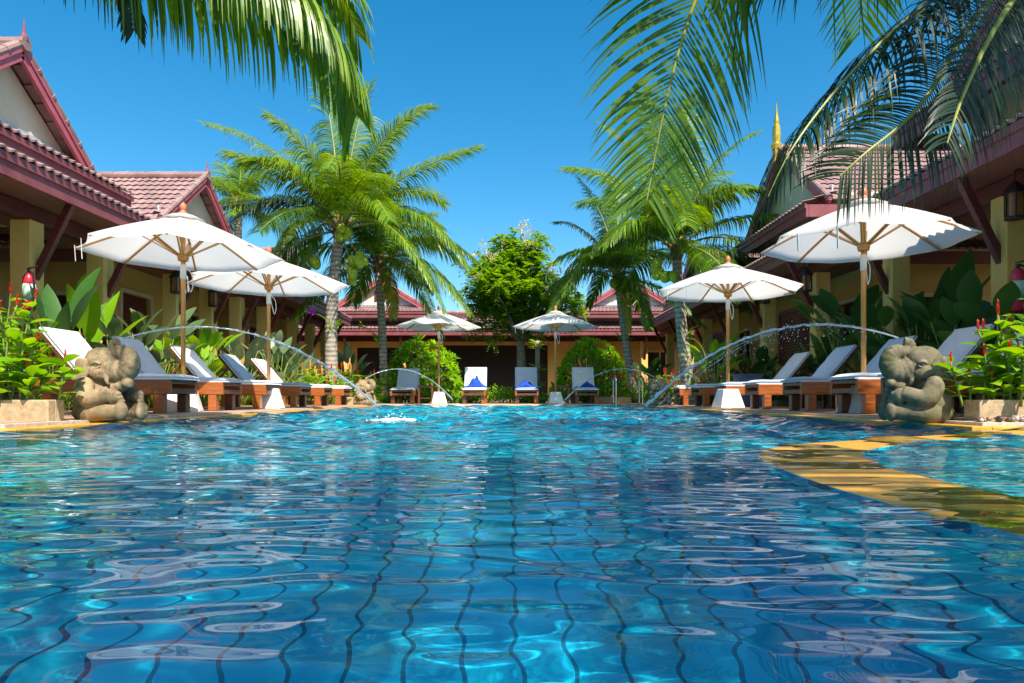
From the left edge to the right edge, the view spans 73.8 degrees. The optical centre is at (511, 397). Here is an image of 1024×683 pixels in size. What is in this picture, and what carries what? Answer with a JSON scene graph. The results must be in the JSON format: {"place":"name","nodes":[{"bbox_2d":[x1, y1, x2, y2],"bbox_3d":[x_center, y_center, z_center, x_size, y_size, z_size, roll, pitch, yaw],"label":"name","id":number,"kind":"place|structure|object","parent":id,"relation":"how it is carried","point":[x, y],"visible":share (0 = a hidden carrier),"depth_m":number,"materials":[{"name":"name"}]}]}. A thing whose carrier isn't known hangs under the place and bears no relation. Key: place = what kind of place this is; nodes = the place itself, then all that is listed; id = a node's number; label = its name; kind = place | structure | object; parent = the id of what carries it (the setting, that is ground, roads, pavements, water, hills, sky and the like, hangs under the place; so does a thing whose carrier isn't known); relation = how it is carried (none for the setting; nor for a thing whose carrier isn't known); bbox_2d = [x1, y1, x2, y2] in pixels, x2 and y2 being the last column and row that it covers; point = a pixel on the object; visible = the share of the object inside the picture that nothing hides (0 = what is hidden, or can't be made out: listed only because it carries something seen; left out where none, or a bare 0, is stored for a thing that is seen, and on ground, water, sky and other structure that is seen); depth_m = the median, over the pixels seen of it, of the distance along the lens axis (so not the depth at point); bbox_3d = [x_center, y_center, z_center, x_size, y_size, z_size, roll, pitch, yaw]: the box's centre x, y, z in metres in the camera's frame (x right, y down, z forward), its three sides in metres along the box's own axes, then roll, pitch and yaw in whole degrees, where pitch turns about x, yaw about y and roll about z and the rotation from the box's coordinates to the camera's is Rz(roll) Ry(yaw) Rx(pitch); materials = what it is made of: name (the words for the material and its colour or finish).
{"place":"outdoors","nodes":[
{"label":"outdoors","id":0,"kind":"place"},
{"bbox_2d":[63,0,378,167],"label":"coconut palm","id":1,"kind":"object","parent":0,"point":[311,29],"visible":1,"depth_m":5.05,"materials":[{"name":"green plant"}]},
{"bbox_2d":[0,0,987,310],"label":"sky","id":2,"kind":"structure","parent":0,"point":[509,76],"materials":[{"name":"blue"}]},
{"bbox_2d":[0,403,1018,423],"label":"pool deck","id":3,"kind":"structure","parent":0,"point":[957,417],"depth_m":8.63,"materials":[{"name":"stone"}]},
{"bbox_2d":[0,400,63,421],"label":"planter","id":4,"kind":"object","parent":3,"relation":"on","point":[32,410],"visible":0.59,"depth_m":4.90,"materials":[{"name":"stone"}]},
{"bbox_2d":[0,287,59,399],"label":"red ginger","id":5,"kind":"object","parent":4,"relation":"in","point":[15,335],"visible":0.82,"depth_m":5.00,"materials":[{"name":"green plant"}]},
{"bbox_2d":[0,345,84,406],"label":"red ginger","id":6,"kind":"object","parent":4,"relation":"in","point":[37,372],"visible":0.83,"depth_m":5.00,"materials":[{"name":"green plant"}]},
{"bbox_2d":[0,316,72,408],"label":"leafy shrub","id":7,"kind":"object","parent":3,"relation":"on","point":[44,351],"visible":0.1,"depth_m":7.61,"materials":[{"name":"green plant"}]},
{"bbox_2d":[20,266,101,396],"bbox_3d":[-5.390,-0.734,8.211,0.768,1.852,0.963,0,0,-30],"label":"banana plant","id":8,"kind":"object","parent":3,"relation":"on","point":[66,316],"visible":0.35,"depth_m":8.31,"materials":[{"name":"green plant"}]},
{"bbox_2d":[61,274,146,343],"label":"banana plant","id":9,"kind":"object","parent":3,"relation":"on","point":[89,321],"visible":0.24,"depth_m":8.97,"materials":[{"name":"green plant"}]},
{"bbox_2d":[31,326,199,412],"bbox_3d":[-4.412,-0.280,7.303,1.875,0.894,0.600,0,0,1],"label":"sun lounger","id":10,"kind":"object","parent":3,"relation":"on","point":[160,387],"visible":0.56,"depth_m":7.05,"materials":[{"name":"white fabric"}]},
{"bbox_2d":[89,305,178,366],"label":"broadleaf plant","id":11,"kind":"object","parent":3,"relation":"on","point":[114,327],"visible":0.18,"depth_m":9.31,"materials":[{"name":"green plant"}]},
{"bbox_2d":[106,307,206,407],"bbox_3d":[-5.409,-0.637,10.391,1.462,1.667,1.527,0,0,-25],"label":"broadleaf plant","id":12,"kind":"object","parent":3,"relation":"on","point":[166,353],"visible":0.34,"depth_m":10.26,"materials":[{"name":"green plant"}]},
{"bbox_2d":[70,336,243,410],"bbox_3d":[-4.412,-0.287,8.544,1.875,0.908,0.600,0,0,0],"label":"sun lounger","id":13,"kind":"object","parent":3,"relation":"on","point":[213,388],"visible":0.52,"depth_m":8.41,"materials":[{"name":"brown wood"}]},
{"bbox_2d":[74,202,282,411],"bbox_3d":[-3.830,-1.050,7.950,2.033,2.440,2.033,0,0,5],"label":"market umbrella","id":14,"kind":"object","parent":3,"relation":"on","point":[182,240],"visible":0.96,"depth_m":7.95,"materials":[{"name":"white fabric"}]},
{"bbox_2d":[151,336,212,373],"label":"broadleaf plant","id":15,"kind":"object","parent":3,"relation":"on","point":[159,343],"visible":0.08,"depth_m":10.88,"materials":[{"name":"green plant"}]},
{"bbox_2d":[164,323,244,406],"bbox_3d":[-5.471,-0.532,12.026,1.126,1.453,1.238,0,0,41],"label":"broadleaf plant","id":16,"kind":"object","parent":3,"relation":"on","point":[209,339],"visible":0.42,"depth_m":11.97,"materials":[{"name":"green plant"}]},
{"bbox_2d":[170,346,281,408],"bbox_3d":[-4.412,-0.280,10.016,1.875,0.894,0.600,0,0,1],"label":"sun lounger","id":17,"kind":"object","parent":3,"relation":"on","point":[198,367],"visible":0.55,"depth_m":9.75,"materials":[{"name":"white fabric"}]},
{"bbox_2d":[215,332,275,405],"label":"broadleaf plant","id":18,"kind":"object","parent":3,"relation":"on","point":[234,345],"visible":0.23,"depth_m":13.52,"materials":[{"name":"green plant"}]},
{"bbox_2d":[218,353,312,406],"bbox_3d":[-4.412,-0.280,11.599,1.875,0.894,0.600,0,0,0],"label":"sun lounger","id":19,"kind":"object","parent":3,"relation":"on","point":[235,366],"visible":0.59,"depth_m":11.36,"materials":[{"name":"brown wood"}]},
{"bbox_2d":[186,246,348,408],"bbox_3d":[-3.600,-1.030,10.100,2.143,2.400,2.143,0,0,16],"label":"market umbrella","id":20,"kind":"object","parent":3,"relation":"on","point":[283,278],"visible":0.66,"depth_m":10.24,"materials":[{"name":"white fabric"}]},
{"bbox_2d":[241,330,308,382],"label":"broadleaf plant","id":21,"kind":"object","parent":3,"relation":"on","point":[286,368],"visible":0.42,"depth_m":14.21,"materials":[{"name":"green plant"}]},
{"bbox_2d":[240,358,333,405],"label":"sun lounger","id":22,"kind":"object","parent":3,"relation":"on","point":[318,391],"visible":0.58,"depth_m":12.77,"materials":[{"name":"white fabric"}]},
{"bbox_2d":[271,344,323,401],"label":"broadleaf plant","id":23,"kind":"object","parent":3,"relation":"on","point":[289,353],"visible":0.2,"depth_m":15.28,"materials":[{"name":"green plant"}]},
{"bbox_2d":[294,360,333,404],"bbox_3d":[-4.348,-0.315,14.619,1.121,1.017,0.835,0,0,41],"label":"canna","id":24,"kind":"object","parent":3,"relation":"on","point":[313,379],"visible":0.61,"depth_m":14.52,"materials":[{"name":"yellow plant"}]},
{"bbox_2d":[282,385,351,404],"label":"sun lounger","id":25,"kind":"object","parent":3,"relation":"on","point":[340,393],"visible":0.23,"depth_m":14.23,"materials":[{"name":"brown wood"}]},
{"bbox_2d":[286,397,353,403],"bbox_3d":[-4.525,0.110,16.650,2.150,0.220,0.700,0,0,0],"label":"planter","id":26,"kind":"object","parent":3,"relation":"on","point":[349,400],"visible":0.1,"depth_m":16.30,"materials":[{"name":"stone"}]},
{"bbox_2d":[196,75,488,396],"bbox_3d":[-4.365,-4.109,17.063,6.022,8.692,6.259,0,0,-36],"label":"coconut palm","id":27,"kind":"object","parent":26,"relation":"in","point":[345,195],"visible":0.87,"depth_m":16.57,"materials":[{"name":"green plant"}]},
{"bbox_2d":[337,344,370,391],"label":"broadleaf plant","id":28,"kind":"object","parent":3,"relation":"on","point":[346,355],"visible":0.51,"depth_m":18.30,"materials":[{"name":"green plant"}]},
{"bbox_2d":[353,377,376,404],"bbox_3d":[-3.348,-0.125,15.501,0.522,0.684,0.544,0,0,6],"label":"elephant statue","id":29,"kind":"object","parent":3,"relation":"on","point":[367,385],"visible":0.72,"depth_m":15.40,"materials":[{"name":"stone"}]},
{"bbox_2d":[390,368,419,403],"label":"sun lounger","id":30,"kind":"object","parent":3,"relation":"on","point":[407,381],"visible":0.93,"depth_m":18.23,"materials":[{"name":"white fabric"}]},
{"bbox_2d":[396,306,480,403],"bbox_3d":[-1.872,-1.085,17.450,2.033,2.510,2.033,0,0,11],"label":"market umbrella","id":31,"kind":"object","parent":3,"relation":"on","point":[449,323],"visible":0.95,"depth_m":17.34,"materials":[{"name":"white fabric"}]},
{"bbox_2d":[462,367,487,403],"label":"sun lounger","id":32,"kind":"object","parent":3,"relation":"on","point":[473,372],"visible":0.94,"depth_m":18.25,"materials":[{"name":"white fabric"}]},
{"bbox_2d":[515,367,538,403],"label":"sun lounger","id":33,"kind":"object","parent":3,"relation":"on","point":[527,374],"visible":0.97,"depth_m":18.24,"materials":[{"name":"white fabric"}]},
{"bbox_2d":[513,306,597,403],"bbox_3d":[1.113,-1.085,17.450,2.033,2.510,2.033,0,0,20],"label":"market umbrella","id":34,"kind":"object","parent":3,"relation":"on","point":[555,320],"visible":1,"depth_m":17.40,"materials":[{"name":"white fabric"}]},
{"bbox_2d":[570,367,598,403],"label":"sun lounger","id":35,"kind":"object","parent":3,"relation":"on","point":[580,375],"visible":0.88,"depth_m":18.24,"materials":[{"name":"white fabric"}]},
{"bbox_2d":[597,371,627,396],"bbox_3d":[2.673,-0.274,18.280,0.818,0.934,0.825,0,0,32],"label":"canna","id":36,"kind":"object","parent":3,"relation":"on","point":[605,391],"visible":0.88,"depth_m":18.23,"materials":[{"name":"green plant"}]},
{"bbox_2d":[613,375,643,404],"bbox_3d":[2.875,0.188,16.926,0.692,1.464,0.502,0,0,0],"label":"pool ladder","id":37,"kind":"object","parent":3,"relation":"attached to","point":[615,377],"visible":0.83,"depth_m":16.71,"materials":[{"name":"silver metal"}]},
{"bbox_2d":[648,376,670,405],"bbox_3d":[3.307,-0.125,15.298,0.522,0.684,0.544,0,0,17],"label":"elephant statue","id":38,"kind":"object","parent":3,"relation":"on","point":[656,383],"visible":0.74,"depth_m":15.17,"materials":[{"name":"grey stone"}]},
{"bbox_2d":[555,82,778,404],"bbox_3d":[4.005,-3.529,15.392,6.131,7.573,5.471,0,0,0],"label":"coconut palm","id":39,"kind":"object","parent":3,"relation":"on","point":[651,231],"visible":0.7,"depth_m":15.43,"materials":[{"name":"green plant"}]},
{"bbox_2d":[672,385,714,404],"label":"sun lounger","id":40,"kind":"object","parent":3,"relation":"on","point":[683,393],"visible":0.3,"depth_m":13.90,"materials":[{"name":"brown wood"}]},
{"bbox_2d":[685,330,745,404],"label":"broadleaf plant","id":41,"kind":"object","parent":3,"relation":"on","point":[713,346],"visible":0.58,"depth_m":14.43,"materials":[{"name":"green plant"}]},
{"bbox_2d":[689,384,771,405],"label":"sun lounger","id":42,"kind":"object","parent":3,"relation":"on","point":[705,390],"visible":0.27,"depth_m":12.46,"materials":[{"name":"brown wood"}]},
{"bbox_2d":[658,256,803,407],"bbox_3d":[3.480,-1.055,11.000,2.143,2.450,2.143,0,0,16],"label":"market umbrella","id":43,"kind":"object","parent":3,"relation":"on","point":[728,282],"visible":1,"depth_m":10.98,"materials":[{"name":"white fabric"}]},
{"bbox_2d":[732,374,763,405],"bbox_3d":[4.250,-0.125,12.300,0.420,0.570,0.420,0,0,0],"label":"towel bin","id":44,"kind":"object","parent":3,"relation":"on","point":[743,378],"visible":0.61,"depth_m":12.11,"materials":[{"name":"blue"}]},
{"bbox_2d":[730,346,778,376],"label":"broadleaf plant","id":45,"kind":"object","parent":3,"relation":"on","point":[761,353],"visible":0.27,"depth_m":14.35,"materials":[{"name":"green plant"}]},
{"bbox_2d":[714,352,811,406],"bbox_3d":[4.332,-0.280,11.197,1.875,0.894,0.600,0,0,0],"label":"sun lounger","id":46,"kind":"object","parent":3,"relation":"on","point":[794,365],"visible":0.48,"depth_m":10.96,"materials":[{"name":"white fabric"}]},
{"bbox_2d":[743,345,857,408],"bbox_3d":[4.332,-0.280,9.735,1.875,0.894,0.600,0,0,1],"label":"sun lounger","id":47,"kind":"object","parent":3,"relation":"on","point":[835,361],"visible":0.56,"depth_m":9.50,"materials":[{"name":"white fabric"}]},
{"bbox_2d":[797,332,847,400],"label":"broadleaf plant","id":48,"kind":"object","parent":3,"relation":"on","point":[816,342],"visible":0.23,"depth_m":11.33,"materials":[{"name":"green plant"}]},
{"bbox_2d":[798,344,860,407],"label":"leafy shrub","id":49,"kind":"object","parent":3,"relation":"on","point":[815,368],"visible":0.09,"depth_m":10.93,"materials":[{"name":"green plant"}]},
{"bbox_2d":[780,335,918,410],"bbox_3d":[4.332,-0.280,8.334,1.875,0.894,0.600,0,0,1],"label":"sun lounger","id":50,"kind":"object","parent":3,"relation":"on","point":[795,388],"visible":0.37,"depth_m":8.14,"materials":[{"name":"brown wood"}]},
{"bbox_2d":[760,187,981,412],"bbox_3d":[3.760,-1.040,7.300,1.940,2.420,1.940,0,0,6],"label":"market umbrella","id":51,"kind":"object","parent":3,"relation":"on","point":[895,233],"visible":0.85,"depth_m":7.30,"materials":[{"name":"white fabric"}]},
{"bbox_2d":[824,291,926,368],"bbox_3d":[5.203,-0.614,9.605,1.409,1.616,1.385,0,0,0],"label":"broadleaf plant","id":52,"kind":"object","parent":3,"relation":"on","point":[876,318],"visible":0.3,"depth_m":9.53,"materials":[{"name":"green plant"}]},
{"bbox_2d":[828,324,995,413],"bbox_3d":[4.332,-0.280,7.048,1.875,0.894,0.600,0,0,0],"label":"sun lounger","id":53,"kind":"object","parent":3,"relation":"on","point":[867,386],"visible":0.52,"depth_m":6.85,"materials":[{"name":"brown wood"}]},
{"bbox_2d":[878,322,1023,399],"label":"sun lounger","id":54,"kind":"object","parent":3,"relation":"on","point":[883,388],"visible":0.11,"depth_m":5.75,"materials":[{"name":"brown wood"}]},
{"bbox_2d":[964,400,1023,420],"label":"planter","id":55,"kind":"object","parent":3,"relation":"on","point":[973,409],"visible":0.59,"depth_m":4.92,"materials":[{"name":"stone"}]},
{"bbox_2d":[930,342,1023,406],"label":"red ginger","id":56,"kind":"object","parent":55,"relation":"in","point":[988,384],"visible":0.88,"depth_m":5.00,"materials":[{"name":"green plant"}]},
{"bbox_2d":[960,298,1023,406],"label":"red ginger","id":57,"kind":"object","parent":55,"relation":"in","point":[1004,344],"visible":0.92,"depth_m":5.04,"materials":[{"name":"green plant"}]},
{"bbox_2d":[975,415,1023,421],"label":"pebbles","id":58,"kind":"object","parent":3,"relation":"on","point":[1014,418],"visible":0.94,"depth_m":4.80,"materials":[{"name":"beige stone"}]},
{"bbox_2d":[0,404,1023,682],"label":"water","id":59,"kind":"structure","parent":0,"point":[516,544],"depth_m":0.97,"materials":[{"name":"blue liquid"}]},
{"bbox_2d":[120,326,381,412],"bbox_3d":[-2.123,-0.190,5.798,2.110,0.798,0.164,0,0,-26],"label":"water jet","id":60,"kind":"object","parent":59,"relation":"on","point":[323,364],"visible":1,"depth_m":5.89,"materials":[{"name":"white"}]},
{"bbox_2d":[634,317,898,419],"bbox_3d":[1.986,-0.212,5.889,2.345,0.879,0.422,0,0,38],"label":"water jet","id":61,"kind":"object","parent":59,"relation":"on","point":[657,394],"visible":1,"depth_m":5.96,"materials":[{"name":"white"}]},
{"bbox_2d":[0,404,1023,427],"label":"pool margin","id":62,"kind":"object","parent":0,"point":[14,425],"visible":0.33,"depth_m":6.86,"materials":[{"name":"concrete"}]},
{"bbox_2d":[71,338,147,422],"bbox_3d":[-3.208,-0.125,5.421,0.522,0.684,0.544,0,0,7],"label":"elephant statue","id":63,"kind":"object","parent":62,"relation":"on","point":[104,383],"visible":0.94,"depth_m":5.32,"materials":[{"name":"stone"}]},
{"bbox_2d":[403,402,644,402],"bbox_3d":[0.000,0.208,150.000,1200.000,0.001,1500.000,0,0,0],"label":"ground","id":64,"kind":"structure","parent":0,"point":[505,402],"depth_m":26.06,"materials":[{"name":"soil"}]},
{"bbox_2d":[0,19,152,408],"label":"bungalow","id":65,"kind":"object","parent":64,"relation":"on","point":[56,188],"visible":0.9,"depth_m":9.10,"materials":[{"name":"tile"}]},
{"bbox_2d":[22,265,37,310],"bbox_3d":[-5.856,-1.325,8.300,0.173,0.547,0.143,0,0,0],"label":"lantern","id":66,"kind":"object","parent":65,"relation":"attached to","point":[27,278],"visible":0.82,"depth_m":8.25,"materials":[{"name":"red glass"}]},
{"bbox_2d":[0,160,291,405],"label":"bungalow","id":67,"kind":"object","parent":64,"relation":"on","point":[144,290],"visible":0.1,"depth_m":13.73,"materials":[{"name":"tile"}]},
{"bbox_2d":[7,291,82,356],"bbox_3d":[-8.360,-1.315,12.380,1.570,1.200,0.050,0,0,0],"label":"window","id":68,"kind":"structure","parent":67,"relation":"in","point":[61,295],"depth_m":12.38,"materials":[{"name":"black glass"}]},
{"bbox_2d":[119,287,152,348],"bbox_3d":[-7.365,-1.000,13.300,0.140,2.120,1.160,0,0,0],"label":"door","id":69,"kind":"structure","parent":67,"relation":"in","point":[126,301],"depth_m":13.21,"materials":[{"name":"red wood"}]},
{"bbox_2d":[169,270,180,293],"bbox_3d":[-5.905,-2.104,12.000,0.260,0.568,0.225,0,0,0],"label":"wall lantern","id":70,"kind":"object","parent":67,"relation":"attached to","point":[175,282],"depth_m":11.93,"materials":[{"name":"black metal"}]},
{"bbox_2d":[207,289,219,306],"bbox_3d":[-5.904,-2.068,13.500,0.260,0.568,0.225,0,0,0],"label":"wall lantern","id":71,"kind":"object","parent":67,"relation":"attached to","point":[213,298],"depth_m":13.43,"materials":[{"name":"black metal"}]},
{"bbox_2d":[209,157,301,251],"bbox_3d":[-10.002,-4.405,24.799,4.796,9.250,4.558,0,0,0],"label":"coconut palm","id":72,"kind":"object","parent":64,"relation":"on","point":[233,191],"visible":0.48,"depth_m":24.99,"materials":[{"name":"green plant"}]},
{"bbox_2d":[218,247,351,383],"bbox_3d":[-8.531,-2.285,20.300,6.138,4.990,6.200,0,0,0],"label":"bungalow","id":73,"kind":"object","parent":64,"relation":"on","point":[308,323],"visible":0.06,"depth_m":19.50,"materials":[{"name":"paint"}]},
{"bbox_2d":[287,170,474,402],"bbox_3d":[-3.651,-3.186,19.395,5.373,6.816,4.645,0,0,0],"label":"coconut palm","id":74,"kind":"object","parent":64,"relation":"on","point":[381,262],"visible":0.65,"depth_m":18.86,"materials":[{"name":"green plant"}]},
{"bbox_2d":[375,371,404,402],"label":"leafy shrub","id":75,"kind":"object","parent":64,"relation":"on","point":[388,386],"visible":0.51,"depth_m":18.83,"materials":[{"name":"green plant"}]},
{"bbox_2d":[377,333,463,402],"bbox_3d":[-2.699,-0.854,20.557,2.690,2.170,2.694,0,0,0],"label":"frangipani bush","id":76,"kind":"object","parent":64,"relation":"on","point":[400,359],"visible":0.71,"depth_m":19.99,"materials":[{"name":"green plant"}]},
{"bbox_2d":[299,279,693,401],"bbox_3d":[-0.500,-2.435,29.532,25.000,5.290,5.737,0,0,0],"label":"bungalow","id":77,"kind":"object","parent":64,"relation":"on","point":[645,347],"visible":0.27,"depth_m":27.64,"materials":[{"name":"tile"}]},
{"bbox_2d":[648,350,675,379],"bbox_3d":[6.200,-1.330,28.593,1.400,1.240,0.166,0,0,0],"label":"window","id":78,"kind":"structure","parent":77,"relation":"in","point":[652,354],"depth_m":28.66,"materials":[{"name":"beige paint"}]},
{"bbox_2d":[380,381,649,402],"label":"ground cover","id":79,"kind":"object","parent":64,"relation":"on","point":[494,397],"visible":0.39,"depth_m":18.79,"materials":[{"name":"green plant"}]},
{"bbox_2d":[450,218,587,402],"bbox_3d":[0.285,-2.699,21.959,4.160,5.808,3.968,0,0,-27],"label":"leafy tree","id":80,"kind":"object","parent":64,"relation":"on","point":[509,280],"visible":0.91,"depth_m":21.36,"materials":[{"name":"green plant"}]},
{"bbox_2d":[529,339,547,396],"bbox_3d":[0.774,-0.783,20.596,0.700,1.966,0.718,0,0,0],"label":"climber post","id":81,"kind":"object","parent":64,"relation":"on","point":[537,345],"visible":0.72,"depth_m":20.54,"materials":[{"name":"green plant"}]},
{"bbox_2d":[548,336,628,402],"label":"frangipani bush","id":82,"kind":"object","parent":64,"relation":"on","point":[569,359],"visible":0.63,"depth_m":20.00,"materials":[{"name":"green plant"}]},
{"bbox_2d":[541,172,706,402],"bbox_3d":[2.805,-3.072,18.701,4.212,6.643,4.247,0,0,-18],"label":"coconut palm","id":83,"kind":"object","parent":64,"relation":"on","point":[576,273],"visible":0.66,"depth_m":18.45,"materials":[{"name":"green plant"}]},
{"bbox_2d":[625,357,670,396],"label":"broadleaf plant","id":84,"kind":"object","parent":64,"relation":"on","point":[655,362],"visible":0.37,"depth_m":20.30,"materials":[{"name":"green plant"}]},
{"bbox_2d":[644,251,761,389],"bbox_3d":[7.776,-2.335,21.500,5.848,5.090,7.800,0,0,0],"label":"bungalow","id":85,"kind":"object","parent":64,"relation":"on","point":[664,323],"visible":0.12,"depth_m":19.90,"materials":[{"name":"paint"}]},
{"bbox_2d":[739,327,751,372],"bbox_3d":[6.743,-1.330,19.800,0.166,1.240,1.400,0,0,0],"label":"window","id":86,"kind":"structure","parent":85,"relation":"in","point":[747,347],"depth_m":19.75,"materials":[{"name":"beige paint"}]},
{"bbox_2d":[703,103,990,407],"bbox_3d":[7.776,-3.020,14.150,5.848,6.460,6.900,0,0,0],"label":"bungalow","id":87,"kind":"object","parent":64,"relation":"on","point":[812,201],"visible":0.27,"depth_m":13.41,"materials":[{"name":"tile"}]},
{"bbox_2d":[799,263,813,291],"bbox_3d":[5.133,-2.124,11.900,0.260,0.568,0.225,0,0,0],"label":"wall lantern","id":88,"kind":"object","parent":87,"relation":"attached to","point":[806,274],"depth_m":11.84,"materials":[{"name":"black metal"}]},
{"bbox_2d":[837,297,871,360],"bbox_3d":[6.743,-1.330,13.400,0.166,1.240,1.400,0,0,0],"label":"window","id":89,"kind":"structure","parent":87,"relation":"in","point":[847,308],"depth_m":13.82,"materials":[{"name":"beige paint"}]},
{"bbox_2d":[858,294,940,356],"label":"broadleaf plant","id":90,"kind":"object","parent":64,"relation":"on","point":[932,306],"visible":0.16,"depth_m":8.65,"materials":[{"name":"green plant"}]},
{"bbox_2d":[869,0,1023,411],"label":"bungalow","id":91,"kind":"object","parent":64,"relation":"on","point":[980,207],"visible":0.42,"depth_m":7.78,"materials":[{"name":"tile"}]},
{"bbox_2d":[1002,168,1023,221],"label":"wall lantern","id":92,"kind":"object","parent":91,"relation":"hanging from","point":[1013,194],"depth_m":7.25,"materials":[{"name":"black metal"}]},
{"bbox_2d":[1010,260,1023,312],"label":"lantern","id":93,"kind":"object","parent":91,"relation":"attached to","point":[1017,275],"visible":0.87,"depth_m":7.05,"materials":[{"name":"red ceramic"}]},
{"bbox_2d":[577,0,912,242],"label":"coconut palm","id":94,"kind":"object","parent":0,"point":[640,26],"visible":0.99,"depth_m":5.03,"materials":[{"name":"green plant"}]},
{"bbox_2d":[791,284,882,373],"bbox_3d":[5.262,-0.781,10.720,1.604,1.952,1.470,0,0,29],"label":"broadleaf plant","id":95,"kind":"object","parent":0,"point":[825,301],"visible":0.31,"depth_m":10.48,"materials":[{"name":"green plant"}]},
{"bbox_2d":[746,0,1023,239],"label":"coconut palm","id":96,"kind":"object","parent":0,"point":[884,41],"visible":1,"depth_m":4.08,"materials":[{"name":"green plant"}]},
{"bbox_2d":[899,249,990,344],"bbox_3d":[5.626,-0.860,8.870,1.169,1.864,1.168,0,0,40],"label":"banana plant","id":97,"kind":"object","parent":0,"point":[948,283],"visible":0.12,"depth_m":8.54,"materials":[{"name":"green plant"}]},
{"bbox_2d":[899,270,999,402],"bbox_3d":[5.324,-0.588,7.909,1.378,1.564,1.238,0,0,0],"label":"broadleaf plant","id":98,"kind":"object","parent":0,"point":[969,288],"visible":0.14,"depth_m":7.72,"materials":[{"name":"green plant"}]},
{"bbox_2d":[932,281,1023,399],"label":"broadleaf plant","id":99,"kind":"object","parent":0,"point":[1007,295],"visible":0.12,"depth_m":7.16,"materials":[{"name":"green plant"}]},
{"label":"pool wall","id":100,"kind":"structure","parent":0,"visible":0},
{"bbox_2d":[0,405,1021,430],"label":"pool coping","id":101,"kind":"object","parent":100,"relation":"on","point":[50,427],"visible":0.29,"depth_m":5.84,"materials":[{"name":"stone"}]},
{"bbox_2d":[878,337,955,422],"bbox_3d":[3.137,-0.125,5.298,0.522,0.684,0.544,0,0,17],"label":"elephant statue","id":102,"kind":"object","parent":101,"relation":"on","point":[914,382],"visible":0.97,"depth_m":5.18,"materials":[{"name":"grey stone"}]},
{"bbox_2d":[759,430,1023,535],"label":"spa wall","id":103,"kind":"structure","parent":100,"relation":"on","point":[900,479],"depth_m":1.86,"materials":[{"name":"tile"}]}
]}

